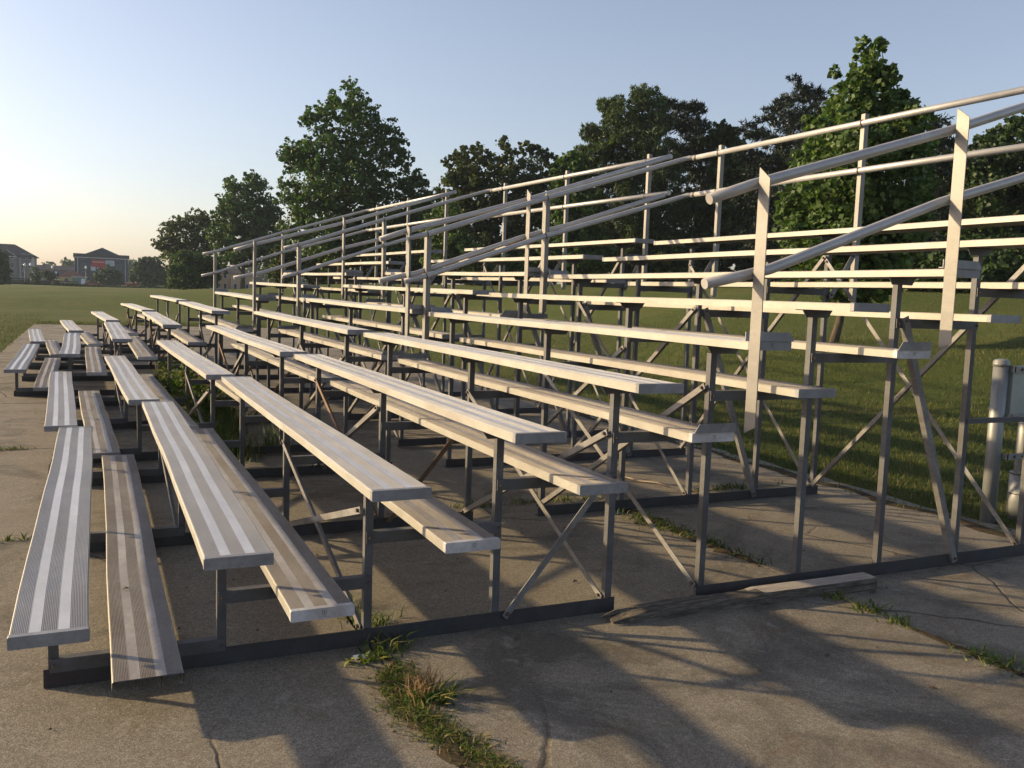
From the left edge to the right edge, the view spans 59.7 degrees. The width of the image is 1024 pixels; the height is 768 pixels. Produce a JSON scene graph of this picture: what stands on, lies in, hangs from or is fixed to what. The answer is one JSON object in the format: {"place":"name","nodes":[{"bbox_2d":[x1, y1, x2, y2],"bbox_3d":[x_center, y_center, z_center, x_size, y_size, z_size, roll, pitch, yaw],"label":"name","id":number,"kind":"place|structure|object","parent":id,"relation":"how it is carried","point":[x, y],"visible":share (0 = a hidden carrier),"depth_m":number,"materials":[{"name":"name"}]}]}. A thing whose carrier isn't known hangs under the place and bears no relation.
{"place":"outdoors","nodes":[
{"label":"outdoors","id":0,"kind":"place"},
{"bbox_2d":[0,324,1023,767],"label":"pavement","id":1,"kind":"structure","parent":0,"point":[598,690],"depth_m":4.00,"materials":[{"name":"concrete"}]},
{"bbox_2d":[0,444,35,542],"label":"weeds","id":2,"kind":"object","parent":1,"relation":"on","point":[14,448],"visible":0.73,"depth_m":5.32,"materials":[{"name":"green plant"}]},
{"bbox_2d":[28,295,189,360],"bbox_3d":[-8.222,-1.192,18.008,2.684,1.170,4.001,-1,7,-29],"label":"bleacher","id":3,"kind":"object","parent":1,"relation":"on","point":[52,348],"visible":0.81,"depth_m":17.54,"materials":[{"name":"metal"}]},
{"bbox_2d":[153,371,281,462],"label":"tall weeds","id":4,"kind":"object","parent":1,"relation":"on","point":[225,429],"visible":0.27,"depth_m":8.61,"materials":[{"name":"green plant"}]},
{"bbox_2d":[4,189,456,395],"bbox_3d":[-4.489,-1.611,14.128,5.951,3.096,4.669,-1,7,-26],"label":"bleacher","id":5,"kind":"object","parent":1,"relation":"on","point":[95,366],"visible":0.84,"depth_m":13.51,"materials":[{"name":"metal"}]},
{"bbox_2d":[44,154,672,462],"bbox_3d":[-1.982,-1.119,10.193,5.944,3.096,4.659,-1,7,-27],"label":"bleacher","id":6,"kind":"object","parent":1,"relation":"on","point":[131,384],"visible":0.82,"depth_m":9.54,"materials":[{"name":"metal"}]},
{"bbox_2d":[344,648,394,666],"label":"leafy tuft","id":7,"kind":"object","parent":1,"relation":"on","point":[369,656],"visible":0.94,"depth_m":3.73,"materials":[{"name":"green plant"}]},
{"bbox_2d":[336,592,414,629],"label":"grass tuft","id":8,"kind":"object","parent":1,"relation":"on","point":[379,620],"visible":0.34,"depth_m":4.17,"materials":[{"name":"green plant"}]},
{"bbox_2d":[356,621,436,657],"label":"grass tuft","id":9,"kind":"object","parent":1,"relation":"on","point":[397,645],"visible":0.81,"depth_m":3.83,"materials":[{"name":"green plant"}]},
{"bbox_2d":[392,662,451,706],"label":"seed head tuft","id":10,"kind":"object","parent":1,"relation":"on","point":[419,682],"visible":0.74,"depth_m":3.45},
{"bbox_2d":[354,657,529,767],"bbox_3d":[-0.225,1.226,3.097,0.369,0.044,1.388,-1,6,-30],"label":"weeds","id":11,"kind":"object","parent":1,"relation":"on","point":[476,754],"visible":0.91,"depth_m":3.20,"materials":[{"name":"green plant"}]},
{"bbox_2d":[406,670,495,714],"bbox_3d":[-0.251,1.177,3.379,0.324,0.083,0.255,-3,8,-42],"label":"leafy tuft","id":12,"kind":"object","parent":1,"relation":"on","point":[443,696],"visible":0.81,"depth_m":3.38,"materials":[{"name":"green plant"}]},
{"bbox_2d":[19,410,999,767],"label":"debris","id":13,"kind":"object","parent":1,"relation":"on","point":[611,690],"visible":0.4,"depth_m":4.65,"materials":[{"name":"brown plant"}]},
{"bbox_2d":[7,86,1023,692],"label":"bleacher","id":14,"kind":"object","parent":1,"relation":"on","point":[231,512],"visible":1,"depth_m":4.84,"materials":[{"name":"metal"}]},
{"bbox_2d":[387,480,788,565],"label":"weeds","id":15,"kind":"object","parent":1,"relation":"on","point":[737,486],"visible":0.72,"depth_m":6.28,"materials":[{"name":"green plant"}]},
{"bbox_2d":[625,476,669,486],"bbox_3d":[1.095,0.815,7.651,0.627,0.027,0.107,6,7,38],"label":"stick","id":16,"kind":"object","parent":1,"relation":"on","point":[644,481],"visible":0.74,"depth_m":7.59,"materials":[{"name":"beige wood"}]},
{"bbox_2d":[440,375,1010,531],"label":"weeds","id":17,"kind":"object","parent":1,"relation":"on","point":[731,454],"visible":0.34,"depth_m":7.58,"materials":[{"name":"green plant"}]},
{"bbox_2d":[600,572,877,623],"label":"wooden beam","id":18,"kind":"structure","parent":1,"relation":"on","point":[683,606],"depth_m":4.57,"materials":[{"name":"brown wood"}]},
{"bbox_2d":[823,589,851,601],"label":"weed tuft","id":19,"kind":"object","parent":1,"relation":"on","point":[837,595],"visible":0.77,"depth_m":4.73,"materials":[{"name":"green plant"}]},
{"bbox_2d":[833,593,896,617],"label":"weed tuft","id":20,"kind":"object","parent":1,"relation":"on","point":[857,606],"visible":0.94,"depth_m":4.57,"materials":[{"name":"green plant"}]},
{"bbox_2d":[871,609,917,630],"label":"weed tuft","id":21,"kind":"object","parent":1,"relation":"on","point":[890,621],"visible":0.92,"depth_m":4.40,"materials":[{"name":"green plant"}]},
{"bbox_2d":[949,635,1023,676],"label":"weed tuft","id":22,"kind":"object","parent":1,"relation":"on","point":[997,659],"visible":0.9,"depth_m":3.95,"materials":[{"name":"green plant"}]},
{"bbox_2d":[0,279,1023,528],"bbox_3d":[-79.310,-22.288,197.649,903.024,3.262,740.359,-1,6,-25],"label":"lawn","id":23,"kind":"structure","parent":0,"point":[60,303],"depth_m":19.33,"materials":[{"name":"green plant"}]},
{"bbox_2d":[0,248,12,284],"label":"round tree","id":24,"kind":"object","parent":23,"relation":"on","point":[5,277],"visible":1,"depth_m":163.34,"materials":[{"name":"green plant"}]},
{"bbox_2d":[0,244,38,279],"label":"apartment house","id":25,"kind":"structure","parent":23,"relation":"on","point":[19,257],"depth_m":252.16,"materials":[{"name":"beige"}]},
{"bbox_2d":[28,266,41,282],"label":"sapling","id":26,"kind":"object","parent":23,"relation":"on","point":[36,277],"visible":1,"depth_m":201.43,"materials":[{"name":"green plant"}]},
{"bbox_2d":[12,278,77,283],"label":"rail fence","id":27,"kind":"object","parent":23,"relation":"on","point":[39,279],"visible":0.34,"depth_m":211.34,"materials":[{"name":"brown wood"}]},
{"bbox_2d":[40,270,55,280],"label":"tree","id":28,"kind":"object","parent":23,"relation":"on","point":[48,275],"visible":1,"depth_m":207.24,"materials":[{"name":"green plant"}]},
{"bbox_2d":[37,265,73,278],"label":"terrace house","id":29,"kind":"structure","parent":23,"relation":"on","point":[59,270],"depth_m":292.53,"materials":[{"name":"grey"}]},
{"bbox_2d":[59,271,83,282],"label":"house","id":30,"kind":"structure","parent":23,"relation":"on","point":[66,275],"depth_m":231.71,"materials":[{"name":"beige"}]},
{"bbox_2d":[71,276,87,283],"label":"shed","id":31,"kind":"structure","parent":23,"relation":"on","point":[80,280],"depth_m":228.21,"materials":[{"name":"metal"}]},
{"bbox_2d":[82,282,102,284],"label":"parked car","id":32,"kind":"object","parent":23,"relation":"on","point":[90,283],"visible":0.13,"depth_m":208.79,"materials":[{"name":"red paint"}]},
{"bbox_2d":[73,248,128,281],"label":"gabled building","id":33,"kind":"structure","parent":23,"relation":"on","point":[94,261],"depth_m":269.91,"materials":[{"name":"grey"}]},
{"bbox_2d":[12,281,189,288],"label":"hedge","id":34,"kind":"object","parent":23,"relation":"on","point":[64,284],"visible":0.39,"depth_m":204.75,"materials":[{"name":"green plant"}]},
{"bbox_2d":[89,264,124,285],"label":"round tree","id":35,"kind":"object","parent":23,"relation":"on","point":[109,276],"visible":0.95,"depth_m":216.02,"materials":[{"name":"green plant"}]},
{"bbox_2d":[101,283,157,286],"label":"rail fence","id":36,"kind":"object","parent":23,"relation":"on","point":[123,284],"visible":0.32,"depth_m":215.26,"materials":[{"name":"brown wood"}]},
{"bbox_2d":[129,256,168,287],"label":"round tree","id":37,"kind":"object","parent":23,"relation":"on","point":[151,270],"visible":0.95,"depth_m":187.33,"materials":[{"name":"green plant"}]},
{"bbox_2d":[41,257,325,285],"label":"distant wood","id":38,"kind":"object","parent":23,"relation":"on","point":[131,262],"visible":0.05,"depth_m":380.49,"materials":[{"name":"green plant"}]},
{"bbox_2d":[150,207,217,288],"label":"broadleaf tree","id":39,"kind":"object","parent":23,"relation":"on","point":[193,226],"visible":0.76,"depth_m":101.32,"materials":[{"name":"green plant"}]},
{"bbox_2d":[152,347,235,422],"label":"leafy weeds","id":40,"kind":"object","parent":23,"relation":"on","point":[177,377],"visible":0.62,"depth_m":10.20,"materials":[{"name":"green plant"}]},
{"bbox_2d":[164,249,227,289],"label":"bushy tree","id":41,"kind":"object","parent":23,"relation":"on","point":[190,268],"visible":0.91,"depth_m":96.11,"materials":[{"name":"green plant"}]},
{"bbox_2d":[205,268,251,288],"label":"tan building","id":42,"kind":"structure","parent":23,"relation":"on","point":[228,281],"depth_m":142.61,"materials":[{"name":"beige"}]},
{"bbox_2d":[203,169,290,288],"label":"broadleaf tree","id":43,"kind":"object","parent":23,"relation":"on","point":[235,210],"visible":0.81,"depth_m":93.59,"materials":[{"name":"green plant"}]},
{"bbox_2d":[257,259,277,275],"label":"tree","id":44,"kind":"object","parent":23,"relation":"on","point":[264,266],"visible":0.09,"depth_m":126.84,"materials":[{"name":"green plant"}]},
{"bbox_2d":[266,241,373,286],"bbox_3d":[-14.024,-8.672,65.665,7.734,4.029,4.714,2,6,3],"label":"shrub","id":45,"kind":"object","parent":23,"relation":"on","point":[288,258],"visible":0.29,"depth_m":64.59,"materials":[{"name":"green plant"}]},
{"bbox_2d":[272,75,436,283],"bbox_3d":[-10.799,-13.326,59.544,10.676,14.418,8.546,3,6,11],"label":"broadleaf tree","id":46,"kind":"object","parent":23,"relation":"on","point":[348,162],"visible":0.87,"depth_m":58.66,"materials":[{"name":"green plant"}]},
{"bbox_2d":[301,193,435,283],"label":"broadleaf tree","id":47,"kind":"object","parent":23,"relation":"on","point":[415,244],"visible":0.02,"depth_m":66.70,"materials":[{"name":"green plant"}]},
{"bbox_2d":[324,238,442,284],"bbox_3d":[-8.819,-8.793,64.991,9.227,4.163,5.438,-1,6,-25],"label":"shrub","id":48,"kind":"object","parent":23,"relation":"on","point":[415,265],"visible":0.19,"depth_m":63.64,"materials":[{"name":"green plant"}]},
{"bbox_2d":[411,233,537,285],"bbox_3d":[-2.087,-8.534,62.411,9.283,4.776,6.144,-1,6,-25],"label":"shrub","id":49,"kind":"object","parent":23,"relation":"on","point":[418,256],"visible":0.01,"depth_m":62.17,"materials":[{"name":"green plant"}]},
{"bbox_2d":[419,200,538,284],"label":"bushy tree","id":50,"kind":"object","parent":23,"relation":"on","point":[459,240],"visible":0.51,"depth_m":50.74,"materials":[{"name":"green plant"}]},
{"bbox_2d":[430,135,557,262],"bbox_3d":[-0.915,-10.456,55.442,8.927,9.240,5.945,3,6,13],"label":"broadleaf tree","id":51,"kind":"object","parent":23,"relation":"on","point":[465,173],"visible":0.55,"depth_m":54.23,"materials":[{"name":"green plant"}]},
{"bbox_2d":[458,228,561,285],"bbox_3d":[0.545,-7.471,54.826,7.243,4.111,5.402,-1,6,-25],"label":"shrub","id":52,"kind":"object","parent":23,"relation":"on","point":[552,264],"visible":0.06,"depth_m":53.98,"materials":[{"name":"green plant"}]},
{"bbox_2d":[535,149,619,284],"bbox_3d":[3.444,-8.477,46.303,4.462,7.301,3.008,2,6,-4],"label":"broadleaf tree","id":53,"kind":"object","parent":23,"relation":"on","point":[572,161],"visible":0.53,"depth_m":45.68,"materials":[{"name":"green plant"}]},
{"bbox_2d":[550,227,682,284],"bbox_3d":[6.036,-7.796,54.032,8.447,4.497,5.354,4,6,15],"label":"shrub","id":54,"kind":"object","parent":23,"relation":"on","point":[554,283],"depth_m":53.93,"materials":[{"name":"green plant"}]},
{"bbox_2d":[573,82,698,285],"bbox_3d":[6.504,-10.768,49.061,7.627,11.433,5.361,4,6,19],"label":"feathery tree","id":55,"kind":"object","parent":23,"relation":"on","point":[647,131],"visible":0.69,"depth_m":47.76,"materials":[{"name":"green plant"}]},
{"bbox_2d":[611,224,753,281],"bbox_3d":[9.533,-6.760,48.743,8.559,4.364,4.763,3,6,6],"label":"shrub","id":56,"kind":"object","parent":23,"relation":"on","point":[656,267],"visible":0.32,"depth_m":47.84,"materials":[{"name":"green plant"}]},
{"bbox_2d":[665,94,726,267],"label":"pine tree","id":57,"kind":"object","parent":23,"relation":"on","point":[688,124],"visible":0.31,"depth_m":51.16,"materials":[{"name":"green plant"}]},
{"bbox_2d":[668,119,770,281],"bbox_3d":[11.693,-9.503,48.217,6.013,9.258,3.864,4,6,21],"label":"broadleaf tree","id":58,"kind":"object","parent":23,"relation":"on","point":[723,132],"visible":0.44,"depth_m":47.44,"materials":[{"name":"green plant"}]},
{"bbox_2d":[705,211,781,281],"bbox_3d":[14.995,-7.320,49.822,9.127,5.019,4.930,2,6,1],"label":"shrub","id":59,"kind":"object","parent":23,"relation":"on","point":[771,220],"visible":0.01,"depth_m":48.25,"materials":[{"name":"green plant"}]},
{"bbox_2d":[726,73,839,270],"bbox_3d":[13.889,-9.555,43.382,6.848,10.382,5.711,2,6,2],"label":"pine tree","id":60,"kind":"object","parent":23,"relation":"on","point":[778,159],"visible":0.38,"depth_m":42.93,"materials":[{"name":"green plant"}]},
{"bbox_2d":[751,224,818,281],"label":"shrub","id":61,"kind":"object","parent":23,"relation":"on","point":[779,258],"visible":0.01,"depth_m":43.75,"materials":[{"name":"green plant"}]},
{"bbox_2d":[772,34,942,342],"bbox_3d":[6.359,-3.377,16.582,3.184,5.888,2.852,-1,6,-25],"label":"tulip tree","id":62,"kind":"object","parent":23,"relation":"on","point":[830,204],"visible":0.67,"depth_m":15.94,"materials":[{"name":"green plant"}]},
{"bbox_2d":[903,112,979,292],"bbox_3d":[14.193,-5.987,30.677,3.131,6.393,2.887,3,6,11],"label":"pine tree","id":63,"kind":"object","parent":23,"relation":"on","point":[944,170],"visible":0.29,"depth_m":29.93,"materials":[{"name":"green plant"}]},
{"bbox_2d":[902,230,1023,293],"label":"shrub","id":64,"kind":"object","parent":23,"relation":"on","point":[1011,261],"visible":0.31,"depth_m":29.47,"materials":[{"name":"green plant"}]},
{"bbox_2d":[928,112,1023,275],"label":"broadleaf tree","id":65,"kind":"object","parent":23,"relation":"on","point":[990,168],"visible":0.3,"depth_m":32.24,"materials":[{"name":"green plant"}]},
{"bbox_2d":[962,185,1018,232],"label":"shrub","id":66,"kind":"object","parent":23,"relation":"on","point":[1016,190],"visible":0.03,"depth_m":33.77,"materials":[{"name":"green plant"}]},
{"bbox_2d":[979,359,1023,523],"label":"post mounted panel","id":67,"kind":"object","parent":23,"relation":"on","point":[1007,393],"visible":0.85,"depth_m":6.53,"materials":[{"name":"metal"}]},
{"bbox_2d":[0,0,1023,284],"label":"sky","id":68,"kind":"structure","parent":0,"point":[119,119],"materials":[{"name":"blue"}]},
{"bbox_2d":[378,384,1023,767],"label":"soil","id":69,"kind":"structure","parent":0,"point":[721,550],"depth_m":5.53,"materials":[{"name":"brown soil"}]}
]}

